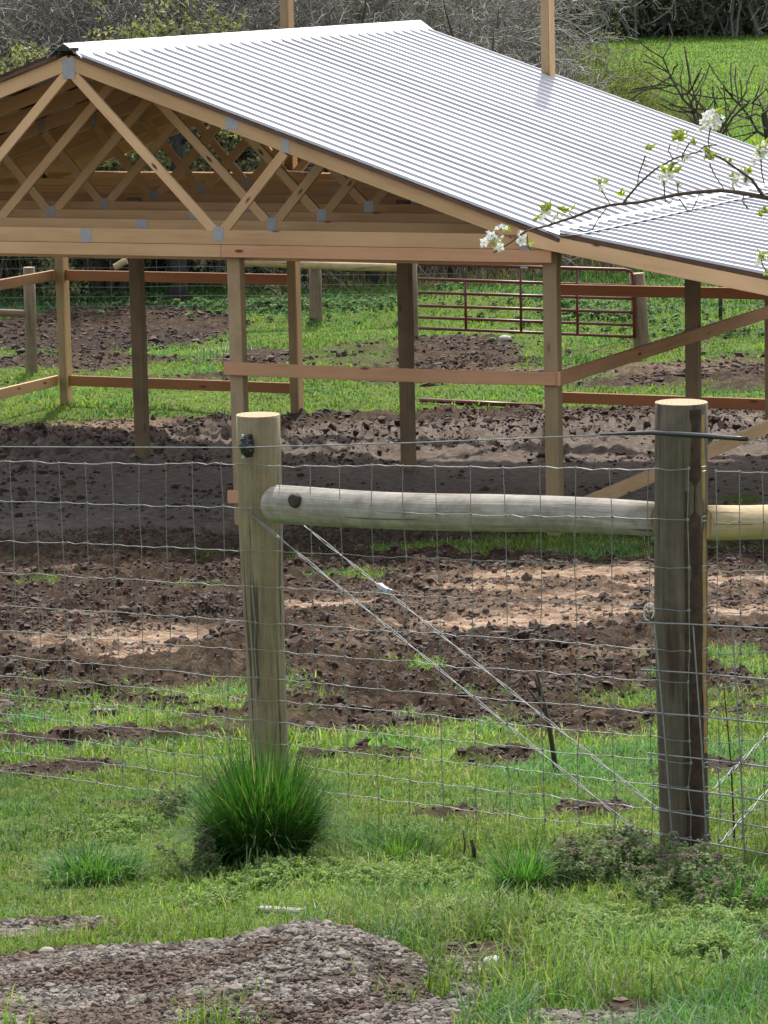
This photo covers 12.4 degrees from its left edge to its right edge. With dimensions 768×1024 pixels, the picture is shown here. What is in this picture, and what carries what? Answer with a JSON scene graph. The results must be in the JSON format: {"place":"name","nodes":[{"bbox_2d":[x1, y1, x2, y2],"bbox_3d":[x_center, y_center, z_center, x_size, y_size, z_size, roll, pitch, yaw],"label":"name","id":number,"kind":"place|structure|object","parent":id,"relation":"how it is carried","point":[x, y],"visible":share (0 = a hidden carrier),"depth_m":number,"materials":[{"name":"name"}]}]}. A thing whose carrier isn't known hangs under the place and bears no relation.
{"place":"outdoors","nodes":[
{"label":"outdoors","id":0,"kind":"place"},
{"bbox_2d":[88,708,118,715],"bbox_3d":[-1.334,0.955,16.805,0.154,0.042,0.062,-2,9,-6],"label":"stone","id":1,"kind":"object","parent":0,"point":[109,710],"visible":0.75,"depth_m":16.78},
{"bbox_2d":[0,242,753,297],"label":"rank grass","id":2,"kind":"structure","parent":0,"point":[515,277],"depth_m":55.51,"materials":[{"name":"plant"}]},
{"bbox_2d":[0,0,767,1023],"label":"ground","id":3,"kind":"structure","parent":0,"point":[522,478],"depth_m":28.26,"materials":[{"name":"soil"}]},
{"bbox_2d":[23,267,37,372],"bbox_3d":[-4.463,-2.267,44.567,0.162,1.654,0.158,-1,9,0],"label":"paddock post","id":4,"kind":"object","parent":3,"relation":"on","point":[31,359],"visible":0.67,"depth_m":44.50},
{"bbox_2d":[0,309,25,317],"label":"paddock rail","id":5,"kind":"object","parent":4,"relation":"attached to","point":[11,313],"visible":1,"depth_m":44.49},
{"bbox_2d":[0,1,126,70],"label":"bare tree","id":6,"kind":"object","parent":3,"relation":"on","point":[26,33],"depth_m":58.29,"materials":[{"name":"grey plant"}]},
{"bbox_2d":[0,0,141,66],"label":"bare tree","id":7,"kind":"object","parent":3,"relation":"on","point":[24,18],"visible":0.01,"depth_m":61.07,"materials":[{"name":"grey plant"}]},
{"bbox_2d":[0,0,168,263],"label":"bare tree","id":8,"kind":"object","parent":3,"relation":"on","point":[44,17],"visible":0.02,"depth_m":57.91,"materials":[{"name":"grey plant"}]},
{"bbox_2d":[14,832,158,890],"bbox_3d":[-0.910,1.080,10.938,0.532,0.186,0.540,-1,9,0],"label":"grass clump","id":9,"kind":"object","parent":3,"relation":"on","point":[69,869],"visible":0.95,"depth_m":10.92,"materials":[{"name":"plant"}]},
{"bbox_2d":[0,22,199,288],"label":"budding tree","id":10,"kind":"object","parent":3,"relation":"on","point":[23,260],"visible":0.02,"depth_m":56.02,"materials":[{"name":"green plant"}]},
{"bbox_2d":[0,0,236,284],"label":"bare tree","id":11,"kind":"object","parent":3,"relation":"on","point":[21,20],"visible":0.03,"depth_m":56.93,"materials":[{"name":"grey plant"}]},
{"bbox_2d":[9,0,242,155],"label":"bare tree","id":12,"kind":"object","parent":3,"relation":"on","point":[113,15],"visible":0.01,"depth_m":59.98,"materials":[{"name":"grey plant"}]},
{"bbox_2d":[0,0,255,276],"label":"bare tree","id":13,"kind":"object","parent":3,"relation":"on","point":[93,23],"visible":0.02,"depth_m":58.44,"materials":[{"name":"grey plant"}]},
{"bbox_2d":[104,139,171,286],"bbox_3d":[-4.145,-5.198,54.715,3.220,3.858,2.309,3,10,25],"label":"dark tree","id":14,"kind":"object","parent":3,"relation":"on","point":[105,268],"visible":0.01,"depth_m":55.04,"materials":[{"name":"brown plant"}]},
{"bbox_2d":[35,34,254,293],"bbox_3d":[-3.664,-5.403,56.817,3.666,4.636,5.700,1,9,13],"label":"budding tree","id":15,"kind":"object","parent":3,"relation":"on","point":[227,140],"visible":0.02,"depth_m":56.38,"materials":[{"name":"green plant"}]},
{"bbox_2d":[0,0,319,265],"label":"bare tree","id":16,"kind":"object","parent":3,"relation":"on","point":[196,11],"visible":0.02,"depth_m":57.99,"materials":[{"name":"grey plant"}]},
{"bbox_2d":[113,123,208,301],"bbox_3d":[-3.285,-4.872,52.801,2.180,3.775,3.225,-5,10,-21],"label":"dark tree","id":17,"kind":"object","parent":3,"relation":"on","point":[179,290],"visible":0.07,"depth_m":52.97,"materials":[{"name":"brown plant"}]},
{"bbox_2d":[5,0,328,270],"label":"bare tree","id":18,"kind":"object","parent":3,"relation":"on","point":[199,33],"visible":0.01,"depth_m":57.30,"materials":[{"name":"grey plant"}]},
{"bbox_2d":[0,0,356,305],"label":"budding tree","id":19,"kind":"object","parent":3,"relation":"on","point":[163,158],"visible":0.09,"depth_m":54.19,"materials":[{"name":"green plant"}]},
{"bbox_2d":[194,347,259,361],"bbox_3d":[-2.019,-2.022,45.386,0.850,0.205,0.205,-1,9,0],"label":"clump","id":20,"kind":"object","parent":3,"relation":"on","point":[210,353],"visible":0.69,"depth_m":45.44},
{"bbox_2d":[0,256,457,314],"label":"paddock wire fence","id":21,"kind":"object","parent":3,"relation":"on","point":[364,284],"visible":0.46,"depth_m":50.03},
{"bbox_2d":[211,134,253,269],"bbox_3d":[-2.550,-5.495,56.669,3.007,3.783,3.258,-1,9,0],"label":"dark tree","id":22,"kind":"object","parent":3,"relation":"on","point":[245,152],"visible":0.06,"depth_m":56.92,"materials":[{"name":"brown plant"}]},
{"bbox_2d":[40,0,443,171],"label":"bare tree","id":23,"kind":"object","parent":3,"relation":"on","point":[381,3],"visible":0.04,"depth_m":59.72,"materials":[{"name":"grey plant"}]},
{"bbox_2d":[186,128,308,287],"bbox_3d":[-1.926,-5.308,54.359,2.553,4.112,2.505,-1,9,0],"label":"dark tree","id":24,"kind":"object","parent":3,"relation":"on","point":[304,271],"visible":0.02,"depth_m":55.04,"materials":[{"name":"brown plant"}]},
{"bbox_2d":[93,719,430,889],"bbox_3d":[-0.371,0.915,11.046,1.312,0.518,1.266,-1,9,0],"label":"grass clump","id":25,"kind":"object","parent":3,"relation":"on","point":[250,817],"visible":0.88,"depth_m":10.97,"materials":[{"name":"plant"}]},
{"bbox_2d":[236,412,289,786],"bbox_3d":[-0.425,0.515,12.571,0.157,1.741,0.157,-1,9,0],"label":"fence post","id":26,"kind":"object","parent":3,"relation":"on","point":[262,567],"visible":0.55,"depth_m":12.47,"materials":[{"name":"wood"}]},
{"bbox_2d":[239,434,253,458],"bbox_3d":[-0.484,-0.230,12.349,0.053,0.086,0.036,-9,12,-40],"label":"insulator","id":27,"kind":"object","parent":26,"relation":"attached to","point":[247,441],"visible":1,"depth_m":12.34,"materials":[{"name":"black plastic"}]},
{"bbox_2d":[0,435,599,447],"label":"electric wire","id":28,"kind":"object","parent":27,"relation":"attached to","point":[309,445],"visible":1,"depth_m":11.98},
{"bbox_2d":[245,510,652,845],"bbox_3d":[0.181,0.521,11.731,0.010,0.867,2.070,-9,12,-40],"label":"brace wire","id":29,"kind":"object","parent":26,"relation":"attached to","point":[446,675],"visible":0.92,"depth_m":11.72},
{"bbox_2d":[14,0,534,273],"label":"bare tree","id":30,"kind":"object","parent":3,"relation":"on","point":[334,11],"visible":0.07,"depth_m":57.06,"materials":[{"name":"grey plant"}]},
{"bbox_2d":[256,905,305,914],"bbox_3d":[-0.290,1.117,9.897,0.157,0.030,0.035,6,12,39],"label":"board scrap","id":31,"kind":"object","parent":3,"relation":"on","point":[267,908],"visible":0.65,"depth_m":9.88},
{"bbox_2d":[12,0,603,269],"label":"young leaves","id":32,"kind":"object","parent":3,"relation":"on","point":[144,1],"visible":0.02,"depth_m":57.16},
{"bbox_2d":[309,269,322,321],"bbox_3d":[-0.962,-2.957,49.700,0.190,1.243,0.190,-1,9,0],"label":"paddock post","id":33,"kind":"object","parent":3,"relation":"on","point":[315,294],"visible":0.5,"depth_m":49.62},
{"bbox_2d":[244,260,396,271],"bbox_3d":[-0.858,-3.466,49.417,2.279,0.259,0.126,-1,9,0],"label":"paddock rail","id":34,"kind":"object","parent":33,"relation":"attached to","point":[354,266],"visible":0.66,"depth_m":49.37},
{"bbox_2d":[0,914,644,1023],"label":"gravel","id":35,"kind":"structure","parent":3,"relation":"on","point":[153,1002],"depth_m":8.49,"materials":[{"name":"gravel"}]},
{"bbox_2d":[39,947,54,952],"bbox_3d":[-0.889,1.159,9.297,0.044,0.026,0.044,-1,9,0],"label":"stone","id":36,"kind":"object","parent":35,"relation":"on","point":[46,949],"visible":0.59,"depth_m":9.29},
{"bbox_2d":[0,170,670,292],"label":"undergrowth","id":37,"kind":"object","parent":3,"relation":"on","point":[571,259],"visible":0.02,"depth_m":56.02,"materials":[{"name":"green plant"}]},
{"bbox_2d":[361,0,379,284],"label":"dark tree","id":38,"kind":"object","parent":3,"relation":"on","point":[374,276],"visible":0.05,"depth_m":55.48,"materials":[{"name":"brown plant"}]},
{"bbox_2d":[234,0,510,166],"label":"bare tree","id":39,"kind":"object","parent":3,"relation":"on","point":[474,4],"visible":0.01,"depth_m":62.01,"materials":[{"name":"grey plant"}]},
{"bbox_2d":[175,0,588,172],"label":"bare tree","id":40,"kind":"object","parent":3,"relation":"on","point":[475,43],"visible":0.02,"depth_m":59.20,"materials":[{"name":"grey plant"}]},
{"bbox_2d":[0,282,764,341],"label":"clover","id":41,"kind":"object","parent":3,"relation":"on","point":[116,298],"visible":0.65,"depth_m":50.50,"materials":[{"name":"green plant"}]},
{"bbox_2d":[0,0,767,535],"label":"pole barn","id":42,"kind":"structure","parent":3,"relation":"on","point":[460,146],"depth_m":33.54,"materials":[{"name":"brown wood"}]},
{"bbox_2d":[113,258,127,270],"bbox_3d":[-3.775,-3.551,50.556,0.220,0.183,0.102,-1,9,0],"label":"brace stub","id":43,"kind":"object","parent":42,"relation":"attached to","point":[119,264],"visible":0.99,"depth_m":50.52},
{"bbox_2d":[0,304,767,1022],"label":"soil clods","id":44,"kind":"object","parent":3,"relation":"on","point":[108,534],"visible":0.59,"depth_m":26.62,"materials":[{"name":"soil"}]},
{"bbox_2d":[340,818,456,860],"bbox_3d":[0.042,1.040,11.088,0.419,0.153,0.483,-1,9,0],"label":"grass clump","id":45,"kind":"object","parent":3,"relation":"on","point":[418,847],"visible":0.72,"depth_m":11.07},
{"bbox_2d":[42,657,767,997],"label":"chickweed","id":46,"kind":"object","parent":3,"relation":"on","point":[269,872],"visible":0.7,"depth_m":10.32,"materials":[{"name":"green plant"}]},
{"bbox_2d":[412,263,418,336],"bbox_3d":[0.369,-2.758,47.736,0.187,1.412,0.188,-1,9,0],"label":"paddock post","id":47,"kind":"object","parent":3,"relation":"on","point":[415,301],"visible":0.23,"depth_m":47.66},
{"bbox_2d":[301,1,530,50],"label":"bare tree","id":48,"kind":"object","parent":3,"relation":"on","point":[456,20],"depth_m":66.78,"materials":[{"name":"grey plant"}]},
{"bbox_2d":[325,0,520,172],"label":"bare tree","id":49,"kind":"object","parent":3,"relation":"on","point":[479,24],"depth_m":60.68,"materials":[{"name":"grey plant"}]},
{"bbox_2d":[151,781,767,913],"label":"dead nettle","id":50,"kind":"object","parent":3,"relation":"on","point":[624,852],"visible":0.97,"depth_m":10.24,"materials":[{"name":"green plant"}]},
{"bbox_2d":[462,830,465,853],"bbox_3d":[0.251,1.058,11.095,0.013,0.121,0.007,-1,9,0],"label":"rusty rod","id":51,"kind":"object","parent":3,"relation":"on","point":[464,842],"visible":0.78,"depth_m":11.09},
{"bbox_2d":[470,840,475,860],"bbox_3d":[0.279,1.071,10.996,0.018,0.102,0.016,-6,10,-29],"label":"wooden stub","id":52,"kind":"object","parent":3,"relation":"on","point":[473,848],"visible":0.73,"depth_m":10.99,"materials":[{"name":"brown wood"}]},
{"bbox_2d":[419,398,542,408],"bbox_3d":[1.105,-1.248,40.468,1.572,0.063,0.056,4,10,28],"label":"steel pipe","id":53,"kind":"object","parent":3,"relation":"on","point":[463,402],"visible":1,"depth_m":40.48,"materials":[{"name":"metal"}]},
{"bbox_2d":[313,0,650,164],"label":"bare tree","id":54,"kind":"object","parent":3,"relation":"on","point":[515,37],"visible":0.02,"depth_m":59.01,"materials":[{"name":"grey plant"}]},
{"bbox_2d":[343,0,629,83],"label":"bare tree","id":55,"kind":"object","parent":3,"relation":"on","point":[522,22],"visible":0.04,"depth_m":65.35,"materials":[{"name":"grey plant"}]},
{"bbox_2d":[483,955,498,966],"bbox_3d":[0.273,1.119,8.748,0.061,0.036,0.058,-1,9,0],"label":"stone","id":56,"kind":"object","parent":3,"relation":"on","point":[494,957],"visible":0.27,"depth_m":8.73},
{"bbox_2d":[443,0,540,278],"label":"dark tree","id":57,"kind":"object","parent":3,"relation":"on","point":[450,269],"visible":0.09,"depth_m":56.04,"materials":[{"name":"brown plant"}]},
{"bbox_2d":[423,1,579,65],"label":"bare tree","id":58,"kind":"object","parent":3,"relation":"on","point":[539,20],"visible":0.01,"depth_m":73.46,"materials":[{"name":"grey plant"}]},
{"bbox_2d":[498,335,511,340],"bbox_3d":[1.618,-2.313,47.146,0.179,0.108,0.175,-1,9,0],"label":"stone","id":59,"kind":"object","parent":3,"relation":"on","point":[504,337],"visible":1,"depth_m":47.08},
{"bbox_2d":[450,825,582,895],"bbox_3d":[0.366,1.022,10.267,0.459,0.231,0.490,7,12,40],"label":"grass clump","id":60,"kind":"object","parent":3,"relation":"on","point":[526,871],"visible":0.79,"depth_m":10.27,"materials":[{"name":"plant"}]},
{"bbox_2d":[397,0,662,91],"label":"bare tree","id":61,"kind":"object","parent":3,"relation":"on","point":[533,52],"visible":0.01,"depth_m":61.42,"materials":[{"name":"grey plant"}]},
{"bbox_2d":[473,0,588,81],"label":"bare tree","id":62,"kind":"object","parent":3,"relation":"on","point":[556,12],"depth_m":71.33,"materials":[{"name":"grey plant"}]},
{"bbox_2d":[520,672,557,773],"bbox_3d":[0.575,0.795,12.972,0.143,0.425,0.020,-1,9,0],"label":"dead sapling","id":63,"kind":"object","parent":3,"relation":"on","point":[549,729],"visible":0.79,"depth_m":12.96,"materials":[{"name":"brown plant"}]},
{"bbox_2d":[460,0,640,87],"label":"bare tree","id":64,"kind":"object","parent":3,"relation":"on","point":[577,40],"visible":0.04,"depth_m":72.23,"materials":[{"name":"grey plant"}]},
{"bbox_2d":[515,0,611,64],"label":"bare tree","id":65,"kind":"object","parent":3,"relation":"on","point":[577,23],"visible":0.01,"depth_m":82.47,"materials":[{"name":"grey plant"}]},
{"bbox_2d":[518,4,613,34],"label":"woodland tree","id":66,"kind":"object","parent":3,"relation":"on","point":[577,16],"depth_m":205.94,"materials":[{"name":"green plant"}]},
{"bbox_2d":[572,3,626,32],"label":"woodland tree","id":67,"kind":"object","parent":3,"relation":"on","point":[588,23],"visible":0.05,"depth_m":208.27,"materials":[{"name":"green plant"}]},
{"bbox_2d":[555,0,660,40],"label":"woodland tree","id":68,"kind":"object","parent":3,"relation":"on","point":[635,20],"visible":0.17,"depth_m":197.96,"materials":[{"name":"brown plant"}]},
{"bbox_2d":[555,0,664,37],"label":"woodland tree","id":69,"kind":"object","parent":3,"relation":"on","point":[628,4],"visible":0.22,"depth_m":199.67,"materials":[{"name":"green plant"}]},
{"bbox_2d":[555,0,689,40],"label":"woodland tree","id":70,"kind":"object","parent":3,"relation":"on","point":[599,23],"visible":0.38,"depth_m":194.26,"materials":[{"name":"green plant"}]},
{"bbox_2d":[573,0,671,35],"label":"woodland tree","id":71,"kind":"object","parent":3,"relation":"on","point":[642,17],"visible":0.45,"depth_m":204.24,"materials":[{"name":"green plant"}]},
{"bbox_2d":[480,107,767,275],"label":"pear tree","id":72,"kind":"object","parent":3,"relation":"on","point":[715,115],"visible":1,"depth_m":9.38,"materials":[{"name":"white plant"}]},
{"bbox_2d":[555,8,692,121],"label":"leafing shrub","id":73,"kind":"object","parent":3,"relation":"on","point":[630,83],"visible":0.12,"depth_m":79.52,"materials":[{"name":"green plant"}]},
{"bbox_2d":[554,0,719,31],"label":"woodland tree","id":74,"kind":"object","parent":3,"relation":"on","point":[686,14],"visible":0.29,"depth_m":199.62,"materials":[{"name":"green plant"}]},
{"bbox_2d":[629,272,648,347],"bbox_3d":[3.282,-2.396,45.241,0.262,1.346,0.209,-1,9,0],"label":"paddock post","id":75,"kind":"object","parent":3,"relation":"on","point":[642,334],"visible":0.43,"depth_m":45.14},
{"bbox_2d":[418,264,635,337],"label":"tube gate","id":76,"kind":"structure","parent":75,"relation":"attached to","point":[520,295],"depth_m":45.08,"materials":[{"name":"metal"}]},
{"bbox_2d":[586,0,716,34],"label":"woodland tree","id":77,"kind":"object","parent":3,"relation":"on","point":[690,32],"visible":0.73,"depth_m":198.95,"materials":[{"name":"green plant"}]},
{"bbox_2d":[594,0,721,32],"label":"woodland tree","id":78,"kind":"object","parent":3,"relation":"on","point":[650,18],"visible":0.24,"depth_m":206.62,"materials":[{"name":"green plant"}]},
{"bbox_2d":[616,62,735,131],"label":"leafing shrub","id":79,"kind":"object","parent":3,"relation":"on","point":[670,113],"visible":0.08,"depth_m":75.29,"materials":[{"name":"green plant"}]},
{"bbox_2d":[654,399,708,850],"bbox_3d":[0.962,0.539,10.913,0.169,1.762,0.292,-7,11,-33],"label":"fence post","id":80,"kind":"object","parent":3,"relation":"on","point":[671,588],"visible":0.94,"depth_m":10.86,"materials":[{"name":"brown wood"}]},
{"bbox_2d":[0,460,691,846],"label":"woven wire fence","id":81,"kind":"object","parent":80,"relation":"attached to","point":[374,592],"visible":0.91,"depth_m":11.99,"materials":[{"name":"metal"}]},
{"bbox_2d":[261,485,654,535],"bbox_3d":[0.225,0.005,11.654,0.152,0.250,1.843,-10,12,-42],"label":"brace rail","id":82,"kind":"object","parent":80,"relation":"attached to","point":[300,505],"visible":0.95,"depth_m":11.60,"materials":[{"name":"brown wood"}]},
{"bbox_2d":[303,525,657,808],"bbox_3d":[0.302,0.502,11.802,0.040,0.746,1.815,-9,12,-40],"label":"brace wire","id":83,"kind":"object","parent":82,"relation":"attached to","point":[382,588],"visible":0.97,"depth_m":11.83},
{"bbox_2d":[595,430,748,440],"bbox_3d":[0.876,-0.231,10.695,0.040,0.065,0.699,-8,11,-35],"label":"insulating tube","id":84,"kind":"object","parent":80,"relation":"attached to","point":[696,435],"visible":1,"depth_m":10.66,"materials":[{"name":"black plastic"}]},
{"bbox_2d":[705,505,767,540],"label":"brace rail","id":85,"kind":"object","parent":80,"relation":"attached to","point":[730,514],"visible":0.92,"depth_m":11.00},
{"bbox_2d":[712,733,767,789],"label":"brace wire","id":86,"kind":"object","parent":80,"relation":"attached to","point":[729,772],"visible":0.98,"depth_m":10.92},
{"bbox_2d":[715,470,767,849],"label":"woven wire fence","id":87,"kind":"object","parent":80,"relation":"attached to","point":[740,570],"visible":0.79,"depth_m":10.88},
{"bbox_2d":[719,790,767,843],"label":"brace wire","id":88,"kind":"object","parent":80,"relation":"attached to","point":[736,825],"visible":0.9,"depth_m":10.98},
{"bbox_2d":[613,0,762,22],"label":"woodland tree","id":89,"kind":"object","parent":3,"relation":"on","point":[653,15],"visible":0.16,"depth_m":208.82,"materials":[{"name":"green plant"}]},
{"bbox_2d":[627,22,767,134],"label":"orchard tree","id":90,"kind":"object","parent":3,"relation":"on","point":[694,111],"visible":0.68,"depth_m":61.41,"materials":[{"name":"brown plant"}]},
{"bbox_2d":[636,0,765,34],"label":"woodland tree","id":91,"kind":"object","parent":3,"relation":"on","point":[678,10],"visible":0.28,"depth_m":206.45,"materials":[{"name":"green plant"}]},
{"bbox_2d":[635,622,767,860],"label":"stock panel","id":92,"kind":"object","parent":3,"relation":"on","point":[702,759],"visible":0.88,"depth_m":10.70,"materials":[{"name":"metal"}]},
{"bbox_2d":[643,603,654,620],"bbox_3d":[0.811,0.306,10.811,0.036,0.061,0.025,-1,9,0],"label":"wire tie","id":93,"kind":"object","parent":92,"relation":"attached to","point":[644,611],"visible":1,"depth_m":10.81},
{"bbox_2d":[649,275,759,346],"bbox_3d":[6.350,-2.847,46.446,6.411,1.082,0.004,-5,10,-23],"label":"paddock wire fence","id":94,"kind":"object","parent":3,"relation":"on","point":[709,307],"visible":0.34,"depth_m":45.55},
{"bbox_2d":[645,849,767,908],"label":"grass clump","id":95,"kind":"object","parent":3,"relation":"on","point":[761,886],"visible":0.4,"depth_m":9.78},
{"bbox_2d":[650,0,767,35],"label":"woodland tree","id":96,"kind":"object","parent":3,"relation":"on","point":[726,31],"visible":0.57,"depth_m":201.66,"materials":[{"name":"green plant"}]},
{"bbox_2d":[652,0,767,32],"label":"woodland tree","id":97,"kind":"object","parent":3,"relation":"on","point":[717,5],"visible":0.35,"depth_m":204.68,"materials":[{"name":"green plant"}]},
{"bbox_2d":[656,0,763,25],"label":"woodland tree","id":98,"kind":"object","parent":3,"relation":"on","point":[715,13],"visible":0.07,"depth_m":212.25,"materials":[{"name":"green plant"}]},
{"bbox_2d":[673,0,765,30],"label":"woodland tree","id":99,"kind":"object","parent":3,"relation":"on","point":[723,24],"visible":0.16,"depth_m":208.54,"materials":[{"name":"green plant"}]},
{"bbox_2d":[683,0,767,36],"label":"woodland tree","id":100,"kind":"object","parent":3,"relation":"on","point":[738,16],"visible":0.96,"depth_m":198.01,"materials":[{"name":"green plant"}]},
{"bbox_2d":[685,62,767,142],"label":"orchard tree","id":101,"kind":"object","parent":3,"relation":"on","point":[763,116],"visible":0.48,"depth_m":63.89,"materials":[{"name":"brown plant"}]},
{"bbox_2d":[723,680,735,840],"bbox_3d":[1.078,0.802,11.010,0.039,0.568,0.007,-1,9,0],"label":"bramble cane","id":102,"kind":"object","parent":3,"relation":"on","point":[730,763],"visible":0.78,"depth_m":11.01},
{"bbox_2d":[709,0,764,22],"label":"woodland tree","id":103,"kind":"object","parent":3,"relation":"on","point":[758,14],"visible":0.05,"depth_m":206.93,"materials":[{"name":"green plant"}]},
{"bbox_2d":[725,0,766,31],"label":"woodland tree","id":104,"kind":"object","parent":3,"relation":"on","point":[746,20],"visible":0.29,"depth_m":205.23,"materials":[{"name":"green plant"}]},
{"bbox_2d":[736,0,765,12],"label":"woodland tree","id":105,"kind":"object","parent":3,"relation":"on","point":[749,1],"visible":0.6,"depth_m":198.19,"materials":[{"name":"green plant"}]},
{"bbox_2d":[743,0,767,33],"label":"woodland tree","id":106,"kind":"object","parent":3,"relation":"on","point":[753,32],"visible":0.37,"depth_m":203.34,"materials":[{"name":"green plant"}]},
{"bbox_2d":[0,32,767,1023],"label":"grass","id":107,"kind":"structure","parent":0,"point":[558,982],"depth_m":11.99,"materials":[{"name":"plant"}]},
{"bbox_2d":[718,286,722,319],"bbox_3d":[4.684,-2.981,49.153,0.058,0.616,0.057,-1,9,0],"label":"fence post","id":108,"kind":"object","parent":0,"point":[720,309],"visible":0.46,"depth_m":49.16,"materials":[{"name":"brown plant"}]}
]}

